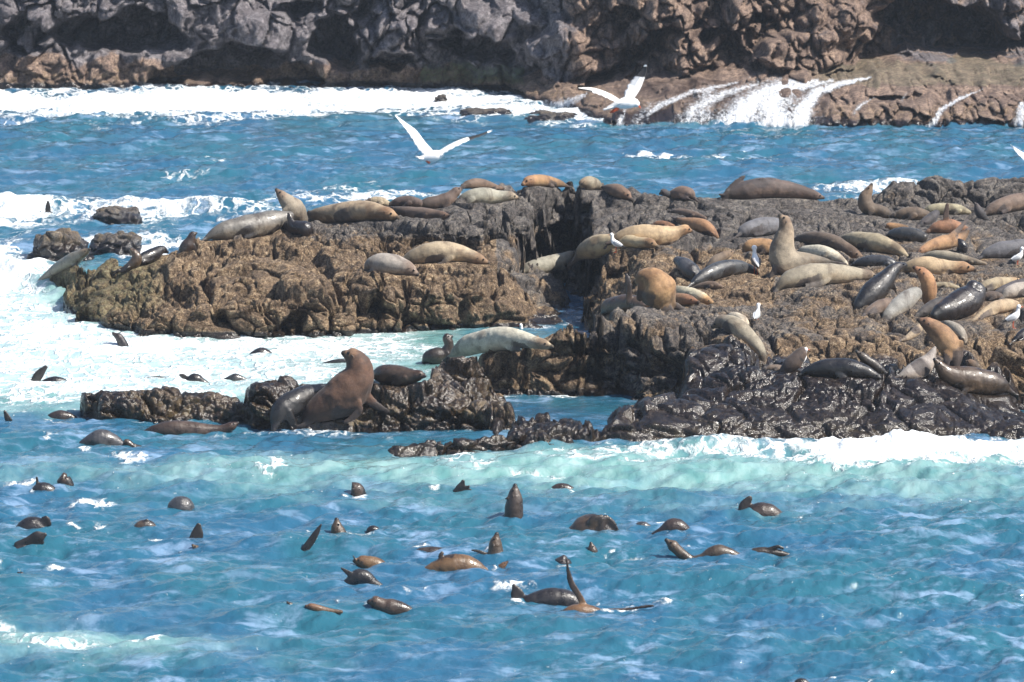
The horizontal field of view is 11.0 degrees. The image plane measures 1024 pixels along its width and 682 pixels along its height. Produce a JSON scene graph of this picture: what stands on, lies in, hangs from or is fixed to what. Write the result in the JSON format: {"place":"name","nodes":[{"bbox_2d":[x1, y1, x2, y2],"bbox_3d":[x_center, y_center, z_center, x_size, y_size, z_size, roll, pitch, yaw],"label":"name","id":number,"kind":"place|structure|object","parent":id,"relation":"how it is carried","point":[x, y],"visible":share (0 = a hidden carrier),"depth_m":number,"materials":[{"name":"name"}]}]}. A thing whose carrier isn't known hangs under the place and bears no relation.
{"place":"outdoors","nodes":[
{"label":"outdoors","id":0,"kind":"place"},
{"bbox_2d":[395,115,491,163],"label":"flying gull","id":1,"kind":"object","parent":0,"point":[428,152],"visible":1,"depth_m":66.36,"materials":[{"name":"white"}]},
{"bbox_2d":[0,80,1023,681],"bbox_3d":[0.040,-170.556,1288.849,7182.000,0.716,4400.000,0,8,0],"label":"sea","id":2,"kind":"structure","parent":0,"point":[902,560],"depth_m":87.89,"materials":[{"name":"liquid"}]},
{"bbox_2d":[14,531,46,548],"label":"fur seal","id":3,"kind":"object","parent":2,"relation":"on","point":[36,537],"visible":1,"depth_m":82.61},
{"bbox_2d":[16,516,50,528],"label":"fur seal","id":4,"kind":"object","parent":2,"relation":"on","point":[32,522],"visible":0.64,"depth_m":84.39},
{"bbox_2d":[32,477,54,490],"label":"fur seal","id":5,"kind":"object","parent":2,"relation":"on","point":[41,486],"visible":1,"depth_m":87.99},
{"bbox_2d":[31,365,67,380],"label":"fur seal","id":6,"kind":"object","parent":2,"relation":"on","point":[38,374],"visible":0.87,"depth_m":100.09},
{"bbox_2d":[26,228,94,260],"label":"surf rock","id":7,"kind":"object","parent":2,"relation":"in","point":[58,244],"visible":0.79,"depth_m":117.25,"materials":[{"name":"grey stone"}]},
{"bbox_2d":[48,410,76,418],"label":"fur seal","id":8,"kind":"object","parent":2,"relation":"on","point":[60,414],"visible":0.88,"depth_m":95.81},
{"bbox_2d":[79,429,122,444],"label":"fur seal","id":9,"kind":"object","parent":2,"relation":"in","point":[102,436],"visible":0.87,"depth_m":93.06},
{"bbox_2d":[89,231,141,254],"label":"surf rock","id":10,"kind":"object","parent":2,"relation":"in","point":[120,242],"visible":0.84,"depth_m":118.55,"materials":[{"name":"grey stone"}]},
{"bbox_2d":[92,205,142,224],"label":"surf rock","id":11,"kind":"object","parent":2,"relation":"in","point":[111,215],"visible":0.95,"depth_m":124.52,"materials":[{"name":"grey stone"}]},
{"bbox_2d":[167,496,194,510],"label":"fur seal","id":12,"kind":"object","parent":2,"relation":"on","point":[184,503],"visible":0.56,"depth_m":86.20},
{"bbox_2d":[144,420,239,434],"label":"fur seal","id":13,"kind":"object","parent":2,"relation":"on","point":[175,427],"visible":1,"depth_m":93.89,"materials":[{"name":"black"}]},
{"bbox_2d":[179,373,208,382],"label":"fur seal","id":14,"kind":"object","parent":2,"relation":"on","point":[195,377],"visible":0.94,"depth_m":100.10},
{"bbox_2d":[80,368,497,432],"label":"rock ledge","id":15,"kind":"object","parent":2,"relation":"on","point":[438,400],"visible":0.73,"depth_m":94.59,"materials":[{"name":"brown stone"}]},
{"bbox_2d":[270,383,325,431],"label":"fur seal","id":16,"kind":"object","parent":15,"relation":"on","point":[289,406],"visible":1,"depth_m":94.10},
{"bbox_2d":[296,348,389,427],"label":"fur seal","id":17,"kind":"object","parent":15,"relation":"on","point":[346,392],"visible":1,"depth_m":94.03,"materials":[{"name":"brown"}]},
{"bbox_2d":[373,364,426,385],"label":"fur seal","id":18,"kind":"object","parent":15,"relation":"on","point":[395,375],"visible":0.98,"depth_m":94.53,"materials":[{"name":"black"}]},
{"bbox_2d":[302,524,321,550],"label":"fur seal","id":19,"kind":"object","parent":2,"relation":"on","point":[309,542],"visible":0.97,"depth_m":82.60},
{"bbox_2d":[305,603,342,613],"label":"fur seal","id":20,"kind":"object","parent":2,"relation":"on","point":[313,607],"visible":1,"depth_m":77.21,"materials":[{"name":"brown"}]},
{"bbox_2d":[351,482,365,496],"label":"fur seal","id":21,"kind":"object","parent":2,"relation":"on","point":[357,489],"visible":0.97,"depth_m":87.48,"materials":[{"name":"black"}]},
{"bbox_2d":[341,567,382,584],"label":"fur seal","id":22,"kind":"object","parent":2,"relation":"on","point":[359,576],"visible":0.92,"depth_m":79.77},
{"bbox_2d":[353,555,384,567],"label":"fur seal","id":23,"kind":"object","parent":2,"relation":"on","point":[363,561],"visible":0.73,"depth_m":81.38,"materials":[{"name":"brown"}]},
{"bbox_2d":[367,596,411,614],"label":"fur seal","id":24,"kind":"object","parent":2,"relation":"on","point":[392,606],"visible":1,"depth_m":77.64,"materials":[{"name":"black"}]},
{"bbox_2d":[425,551,487,571],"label":"fur seal","id":25,"kind":"object","parent":2,"relation":"on","point":[448,562],"visible":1,"depth_m":80.72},
{"bbox_2d":[459,107,511,115],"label":"surf rock","id":26,"kind":"object","parent":2,"relation":"in","point":[476,111],"visible":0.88,"depth_m":148.49,"materials":[{"name":"grey stone"}]},
{"bbox_2d":[471,532,502,554],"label":"fur seal","id":27,"kind":"object","parent":2,"relation":"on","point":[495,545],"visible":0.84,"depth_m":81.90,"materials":[{"name":"black"}]},
{"bbox_2d":[388,400,603,456],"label":"rock ledge","id":28,"kind":"object","parent":2,"relation":"in","point":[540,427],"visible":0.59,"depth_m":92.12,"materials":[{"name":"black stone"}]},
{"bbox_2d":[504,483,522,518],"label":"fur seal","id":29,"kind":"object","parent":2,"relation":"in","point":[514,505],"visible":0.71,"depth_m":85.02,"materials":[{"name":"black"}]},
{"bbox_2d":[49,175,1023,441],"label":"reef","id":30,"kind":"object","parent":2,"relation":"in","point":[681,373],"visible":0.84,"depth_m":106.13},
{"bbox_2d":[38,248,90,279],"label":"fur seal","id":31,"kind":"object","parent":30,"relation":"on","point":[69,260],"visible":1,"depth_m":112.30,"materials":[{"name":"black"}]},
{"bbox_2d":[113,248,141,275],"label":"fur seal","id":32,"kind":"object","parent":30,"relation":"on","point":[134,261],"visible":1,"depth_m":109.78,"materials":[{"name":"black"}]},
{"bbox_2d":[127,246,168,271],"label":"fur seal","id":33,"kind":"object","parent":30,"relation":"on","point":[152,255],"visible":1,"depth_m":110.08,"materials":[{"name":"black"}]},
{"bbox_2d":[177,231,196,254],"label":"fur seal","id":34,"kind":"object","parent":30,"relation":"on","point":[187,244],"visible":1,"depth_m":109.66,"materials":[{"name":"black"}]},
{"bbox_2d":[201,210,293,240],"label":"fur seal","id":35,"kind":"object","parent":30,"relation":"on","point":[258,224],"visible":1,"depth_m":110.75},
{"bbox_2d":[275,188,307,221],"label":"fur seal","id":36,"kind":"object","parent":30,"relation":"on","point":[293,204],"visible":0.94,"depth_m":111.78,"materials":[{"name":"beige"}]},
{"bbox_2d":[281,213,312,236],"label":"fur seal","id":37,"kind":"object","parent":30,"relation":"on","point":[296,227],"visible":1,"depth_m":110.82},
{"bbox_2d":[307,200,399,222],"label":"fur seal","id":38,"kind":"object","parent":30,"relation":"on","point":[353,211],"visible":1,"depth_m":111.45,"materials":[{"name":"beige"}]},
{"bbox_2d":[364,253,418,275],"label":"fur seal","id":39,"kind":"object","parent":30,"relation":"on","point":[393,264],"visible":1,"depth_m":107.26,"materials":[{"name":"grey"}]},
{"bbox_2d":[389,195,422,206],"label":"fur seal","id":40,"kind":"object","parent":30,"relation":"on","point":[409,201],"visible":1,"depth_m":111.84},
{"bbox_2d":[387,206,450,219],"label":"fur seal","id":41,"kind":"object","parent":30,"relation":"on","point":[419,212],"visible":0.98,"depth_m":111.17,"materials":[{"name":"brown"}]},
{"bbox_2d":[422,333,453,363],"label":"fur seal","id":42,"kind":"object","parent":30,"relation":"on","point":[437,355],"visible":0.87,"depth_m":102.19,"materials":[{"name":"black"}]},
{"bbox_2d":[421,187,462,208],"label":"fur seal","id":43,"kind":"object","parent":30,"relation":"on","point":[446,199],"visible":0.99,"depth_m":112.02,"materials":[{"name":"brown"}]},
{"bbox_2d":[403,241,489,263],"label":"fur seal","id":44,"kind":"object","parent":30,"relation":"on","point":[441,252],"visible":0.91,"depth_m":108.33,"materials":[{"name":"beige"}]},
{"bbox_2d":[460,178,504,189],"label":"fur seal","id":45,"kind":"object","parent":30,"relation":"on","point":[473,183],"visible":1,"depth_m":112.77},
{"bbox_2d":[458,187,518,203],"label":"fur seal","id":46,"kind":"object","parent":30,"relation":"on","point":[485,195],"visible":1,"depth_m":112.42,"materials":[{"name":"beige"}]},
{"bbox_2d":[442,327,553,362],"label":"fur seal","id":47,"kind":"object","parent":30,"relation":"on","point":[495,339],"visible":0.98,"depth_m":98.28,"materials":[{"name":"beige"}]},
{"bbox_2d":[521,174,571,190],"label":"fur seal","id":48,"kind":"object","parent":30,"relation":"on","point":[540,180],"visible":1,"depth_m":113.76,"materials":[{"name":"brown"}]},
{"bbox_2d":[520,251,575,276],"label":"fur seal","id":49,"kind":"object","parent":30,"relation":"on","point":[552,262],"visible":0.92,"depth_m":111.72,"materials":[{"name":"grey"}]},
{"bbox_2d":[579,176,601,189],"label":"fur seal","id":50,"kind":"object","parent":30,"relation":"on","point":[589,183],"visible":1,"depth_m":113.54,"materials":[{"name":"beige"}]},
{"bbox_2d":[567,234,658,268],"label":"fur seal","id":51,"kind":"object","parent":30,"relation":"on","point":[591,247],"visible":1,"depth_m":109.08,"materials":[{"name":"brown"}]},
{"bbox_2d":[601,184,632,200],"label":"fur seal","id":52,"kind":"object","parent":30,"relation":"on","point":[620,191],"visible":1,"depth_m":112.84,"materials":[{"name":"brown"}]},
{"bbox_2d":[600,274,649,315],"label":"fur seal","id":53,"kind":"object","parent":30,"relation":"on","point":[626,301],"visible":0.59,"depth_m":103.87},
{"bbox_2d":[603,224,692,248],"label":"fur seal","id":54,"kind":"object","parent":30,"relation":"on","point":[663,235],"visible":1,"depth_m":108.83,"materials":[{"name":"beige"}]},
{"bbox_2d":[635,267,690,312],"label":"fur seal","id":55,"kind":"object","parent":30,"relation":"on","point":[656,288],"visible":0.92,"depth_m":101.39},
{"bbox_2d":[670,186,699,202],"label":"fur seal","id":56,"kind":"object","parent":30,"relation":"on","point":[683,192],"visible":1,"depth_m":112.58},
{"bbox_2d":[673,256,700,280],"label":"fur seal","id":57,"kind":"object","parent":30,"relation":"on","point":[688,269],"visible":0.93,"depth_m":105.67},
{"bbox_2d":[667,208,706,218],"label":"fur seal","id":58,"kind":"object","parent":30,"relation":"on","point":[688,213],"visible":0.91,"depth_m":111.46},
{"bbox_2d":[676,293,699,304],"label":"fur seal","id":59,"kind":"object","parent":30,"relation":"on","point":[684,299],"visible":0.77,"depth_m":102.51,"materials":[{"name":"brown"}]},
{"bbox_2d":[671,217,718,238],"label":"fur seal","id":60,"kind":"object","parent":30,"relation":"on","point":[705,226],"visible":0.96,"depth_m":109.87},
{"bbox_2d":[676,286,714,304],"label":"fur seal","id":61,"kind":"object","parent":30,"relation":"on","point":[702,297],"visible":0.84,"depth_m":103.12,"materials":[{"name":"beige"}]},
{"bbox_2d":[692,281,722,288],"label":"fur seal","id":62,"kind":"object","parent":30,"relation":"on","point":[710,285],"visible":0.9,"depth_m":104.50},
{"bbox_2d":[706,250,734,266],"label":"fur seal","id":63,"kind":"object","parent":30,"relation":"on","point":[725,255],"visible":0.71,"depth_m":107.08,"materials":[{"name":"brown"}]},
{"bbox_2d":[687,260,758,286],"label":"fur seal","id":64,"kind":"object","parent":30,"relation":"on","point":[717,270],"visible":0.98,"depth_m":105.43,"materials":[{"name":"black"}]},
{"bbox_2d":[711,314,765,361],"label":"fur seal","id":65,"kind":"object","parent":30,"relation":"on","point":[738,328],"visible":0.94,"depth_m":97.51,"materials":[{"name":"beige"}]},
{"bbox_2d":[732,217,778,242],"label":"fur seal","id":66,"kind":"object","parent":30,"relation":"on","point":[760,226],"visible":0.92,"depth_m":109.65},
{"bbox_2d":[751,245,760,274],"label":"gull","id":67,"kind":"object","parent":30,"relation":"on","point":[755,260],"visible":1,"depth_m":105.94,"materials":[{"name":"white"}]},
{"bbox_2d":[742,238,771,253],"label":"fur seal","id":68,"kind":"object","parent":30,"relation":"on","point":[762,245],"visible":0.66,"depth_m":108.04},
{"bbox_2d":[717,175,824,200],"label":"fur seal","id":69,"kind":"object","parent":30,"relation":"on","point":[755,188],"visible":1,"depth_m":112.87,"materials":[{"name":"brown"}]},
{"bbox_2d":[777,347,806,372],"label":"fur seal","id":70,"kind":"object","parent":30,"relation":"on","point":[794,360],"visible":1,"depth_m":95.44,"materials":[{"name":"brown"}]},
{"bbox_2d":[769,213,845,278],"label":"fur seal","id":71,"kind":"object","parent":30,"relation":"on","point":[784,255],"visible":0.81,"depth_m":105.62,"materials":[{"name":"beige"}]},
{"bbox_2d":[797,245,847,264],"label":"fur seal","id":72,"kind":"object","parent":30,"relation":"on","point":[824,251],"visible":0.63,"depth_m":107.02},
{"bbox_2d":[773,263,874,292],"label":"fur seal","id":73,"kind":"object","parent":30,"relation":"on","point":[814,275],"visible":0.98,"depth_m":104.12,"materials":[{"name":"beige"}]},
{"bbox_2d":[794,231,862,258],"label":"fur seal","id":74,"kind":"object","parent":30,"relation":"on","point":[833,241],"visible":0.93,"depth_m":108.56,"materials":[{"name":"brown"}]},
{"bbox_2d":[797,358,881,379],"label":"fur seal","id":75,"kind":"object","parent":30,"relation":"on","point":[839,368],"visible":1,"depth_m":94.98,"materials":[{"name":"black"}]},
{"bbox_2d":[855,350,888,375],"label":"fur seal","id":76,"kind":"object","parent":30,"relation":"on","point":[872,363],"visible":1,"depth_m":95.31,"materials":[{"name":"black"}]},
{"bbox_2d":[850,255,895,266],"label":"fur seal","id":77,"kind":"object","parent":30,"relation":"on","point":[875,260],"visible":0.84,"depth_m":106.13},
{"bbox_2d":[840,232,908,257],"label":"fur seal","id":78,"kind":"object","parent":30,"relation":"on","point":[872,242],"visible":1,"depth_m":108.29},
{"bbox_2d":[858,183,894,218],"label":"fur seal","id":79,"kind":"object","parent":30,"relation":"on","point":[867,205],"visible":1,"depth_m":111.65,"materials":[{"name":"beige"}]},
{"bbox_2d":[861,298,891,315],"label":"fur seal","id":80,"kind":"object","parent":30,"relation":"on","point":[879,306],"visible":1,"depth_m":101.16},
{"bbox_2d":[853,262,906,313],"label":"fur seal","id":81,"kind":"object","parent":30,"relation":"on","point":[879,285],"visible":0.88,"depth_m":102.49,"materials":[{"name":"black"}]},
{"bbox_2d":[882,287,921,319],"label":"fur seal","id":82,"kind":"object","parent":30,"relation":"on","point":[904,301],"visible":1,"depth_m":101.31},
{"bbox_2d":[886,227,927,241],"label":"fur seal","id":83,"kind":"object","parent":30,"relation":"on","point":[908,234],"visible":0.95,"depth_m":109.35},
{"bbox_2d":[887,207,929,219],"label":"fur seal","id":84,"kind":"object","parent":30,"relation":"on","point":[913,213],"visible":1,"depth_m":111.48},
{"bbox_2d":[899,324,922,341],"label":"fur seal","id":85,"kind":"object","parent":30,"relation":"on","point":[915,331],"visible":0.91,"depth_m":99.32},
{"bbox_2d":[895,346,936,378],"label":"fur seal","id":86,"kind":"object","parent":30,"relation":"on","point":[922,366],"visible":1,"depth_m":95.99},
{"bbox_2d":[912,266,936,303],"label":"fur seal","id":87,"kind":"object","parent":30,"relation":"on","point":[928,283],"visible":1,"depth_m":101.80,"materials":[{"name":"brown"}]},
{"bbox_2d":[916,210,939,227],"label":"fur seal","id":88,"kind":"object","parent":30,"relation":"on","point":[930,218],"visible":0.98,"depth_m":111.10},
{"bbox_2d":[915,297,943,316],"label":"fur seal","id":89,"kind":"object","parent":30,"relation":"on","point":[925,310],"visible":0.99,"depth_m":101.28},
{"bbox_2d":[900,256,976,274],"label":"fur seal","id":90,"kind":"object","parent":30,"relation":"on","point":[934,265],"visible":0.74,"depth_m":105.23,"materials":[{"name":"beige"}]},
{"bbox_2d":[917,317,962,365],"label":"fur seal","id":91,"kind":"object","parent":30,"relation":"on","point":[947,342],"visible":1,"depth_m":96.39,"materials":[{"name":"brown"}]},
{"bbox_2d":[918,218,972,252],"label":"fur seal","id":92,"kind":"object","parent":30,"relation":"on","point":[948,241],"visible":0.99,"depth_m":108.58,"materials":[{"name":"brown"}]},
{"bbox_2d":[924,203,967,232],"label":"fur seal","id":93,"kind":"object","parent":30,"relation":"on","point":[945,224],"visible":0.79,"depth_m":110.14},
{"bbox_2d":[923,203,970,214],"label":"fur seal","id":94,"kind":"object","parent":30,"relation":"on","point":[955,209],"visible":0.86,"depth_m":111.89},
{"bbox_2d":[921,250,986,264],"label":"fur seal","id":95,"kind":"object","parent":30,"relation":"on","point":[948,255],"visible":0.66,"depth_m":106.86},
{"bbox_2d":[941,320,966,343],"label":"fur seal","id":96,"kind":"object","parent":30,"relation":"on","point":[958,330],"visible":0.76,"depth_m":99.25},
{"bbox_2d":[930,280,985,320],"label":"fur seal","id":97,"kind":"object","parent":30,"relation":"on","point":[967,299],"visible":1,"depth_m":101.00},
{"bbox_2d":[933,358,1018,399],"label":"fur seal","id":98,"kind":"object","parent":30,"relation":"on","point":[970,379],"visible":1,"depth_m":95.99,"materials":[{"name":"black"}]},
{"bbox_2d":[974,202,989,220],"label":"fur seal","id":99,"kind":"object","parent":30,"relation":"on","point":[980,213],"visible":1,"depth_m":111.41,"materials":[{"name":"black"}]},
{"bbox_2d":[971,298,1018,320],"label":"fur seal","id":100,"kind":"object","parent":30,"relation":"on","point":[1005,305],"visible":0.96,"depth_m":101.28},
{"bbox_2d":[977,239,1023,259],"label":"fur seal","id":101,"kind":"object","parent":30,"relation":"on","point":[1006,249],"visible":0.94,"depth_m":107.36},
{"bbox_2d":[981,277,1019,290],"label":"fur seal","id":102,"kind":"object","parent":30,"relation":"on","point":[993,284],"visible":0.72,"depth_m":103.68,"materials":[{"name":"beige"}]},
{"bbox_2d":[984,192,1023,214],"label":"fur seal","id":103,"kind":"object","parent":30,"relation":"on","point":[1009,203],"visible":1,"depth_m":112.00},
{"bbox_2d":[999,282,1023,299],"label":"fur seal","id":104,"kind":"object","parent":30,"relation":"on","point":[1014,290],"visible":0.94,"depth_m":102.74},
{"bbox_2d":[511,584,578,605],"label":"fur seal","id":105,"kind":"object","parent":2,"relation":"on","point":[557,596],"visible":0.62,"depth_m":78.74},
{"bbox_2d":[524,110,577,122],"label":"surf rock","id":106,"kind":"object","parent":2,"relation":"in","point":[545,115],"visible":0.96,"depth_m":147.29,"materials":[{"name":"grey stone"}]},
{"bbox_2d":[569,514,618,530],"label":"fur seal","id":107,"kind":"object","parent":2,"relation":"on","point":[595,522],"visible":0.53,"depth_m":84.26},
{"bbox_2d":[563,558,653,612],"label":"fur seal","id":108,"kind":"object","parent":2,"relation":"on","point":[583,606],"visible":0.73,"depth_m":77.73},
{"bbox_2d":[651,518,689,533],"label":"fur seal","id":109,"kind":"object","parent":2,"relation":"on","point":[674,524],"visible":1,"depth_m":83.78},
{"bbox_2d":[738,496,781,515],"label":"fur seal","id":110,"kind":"object","parent":2,"relation":"on","point":[764,509],"visible":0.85,"depth_m":85.79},
{"bbox_2d":[0,0,1023,127],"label":"cliff","id":111,"kind":"structure","parent":0,"point":[919,62],"depth_m":155.03,"materials":[{"name":"stone"}]},
{"bbox_2d":[544,77,1023,127],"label":"waterfall","id":112,"kind":"structure","parent":111,"relation":"on","point":[772,110],"depth_m":147.21,"materials":[{"name":"white liquid"}]},
{"bbox_2d":[579,64,646,112],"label":"flying gull","id":113,"kind":"object","parent":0,"point":[628,100],"visible":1,"depth_m":68.24,"materials":[{"name":"white"}]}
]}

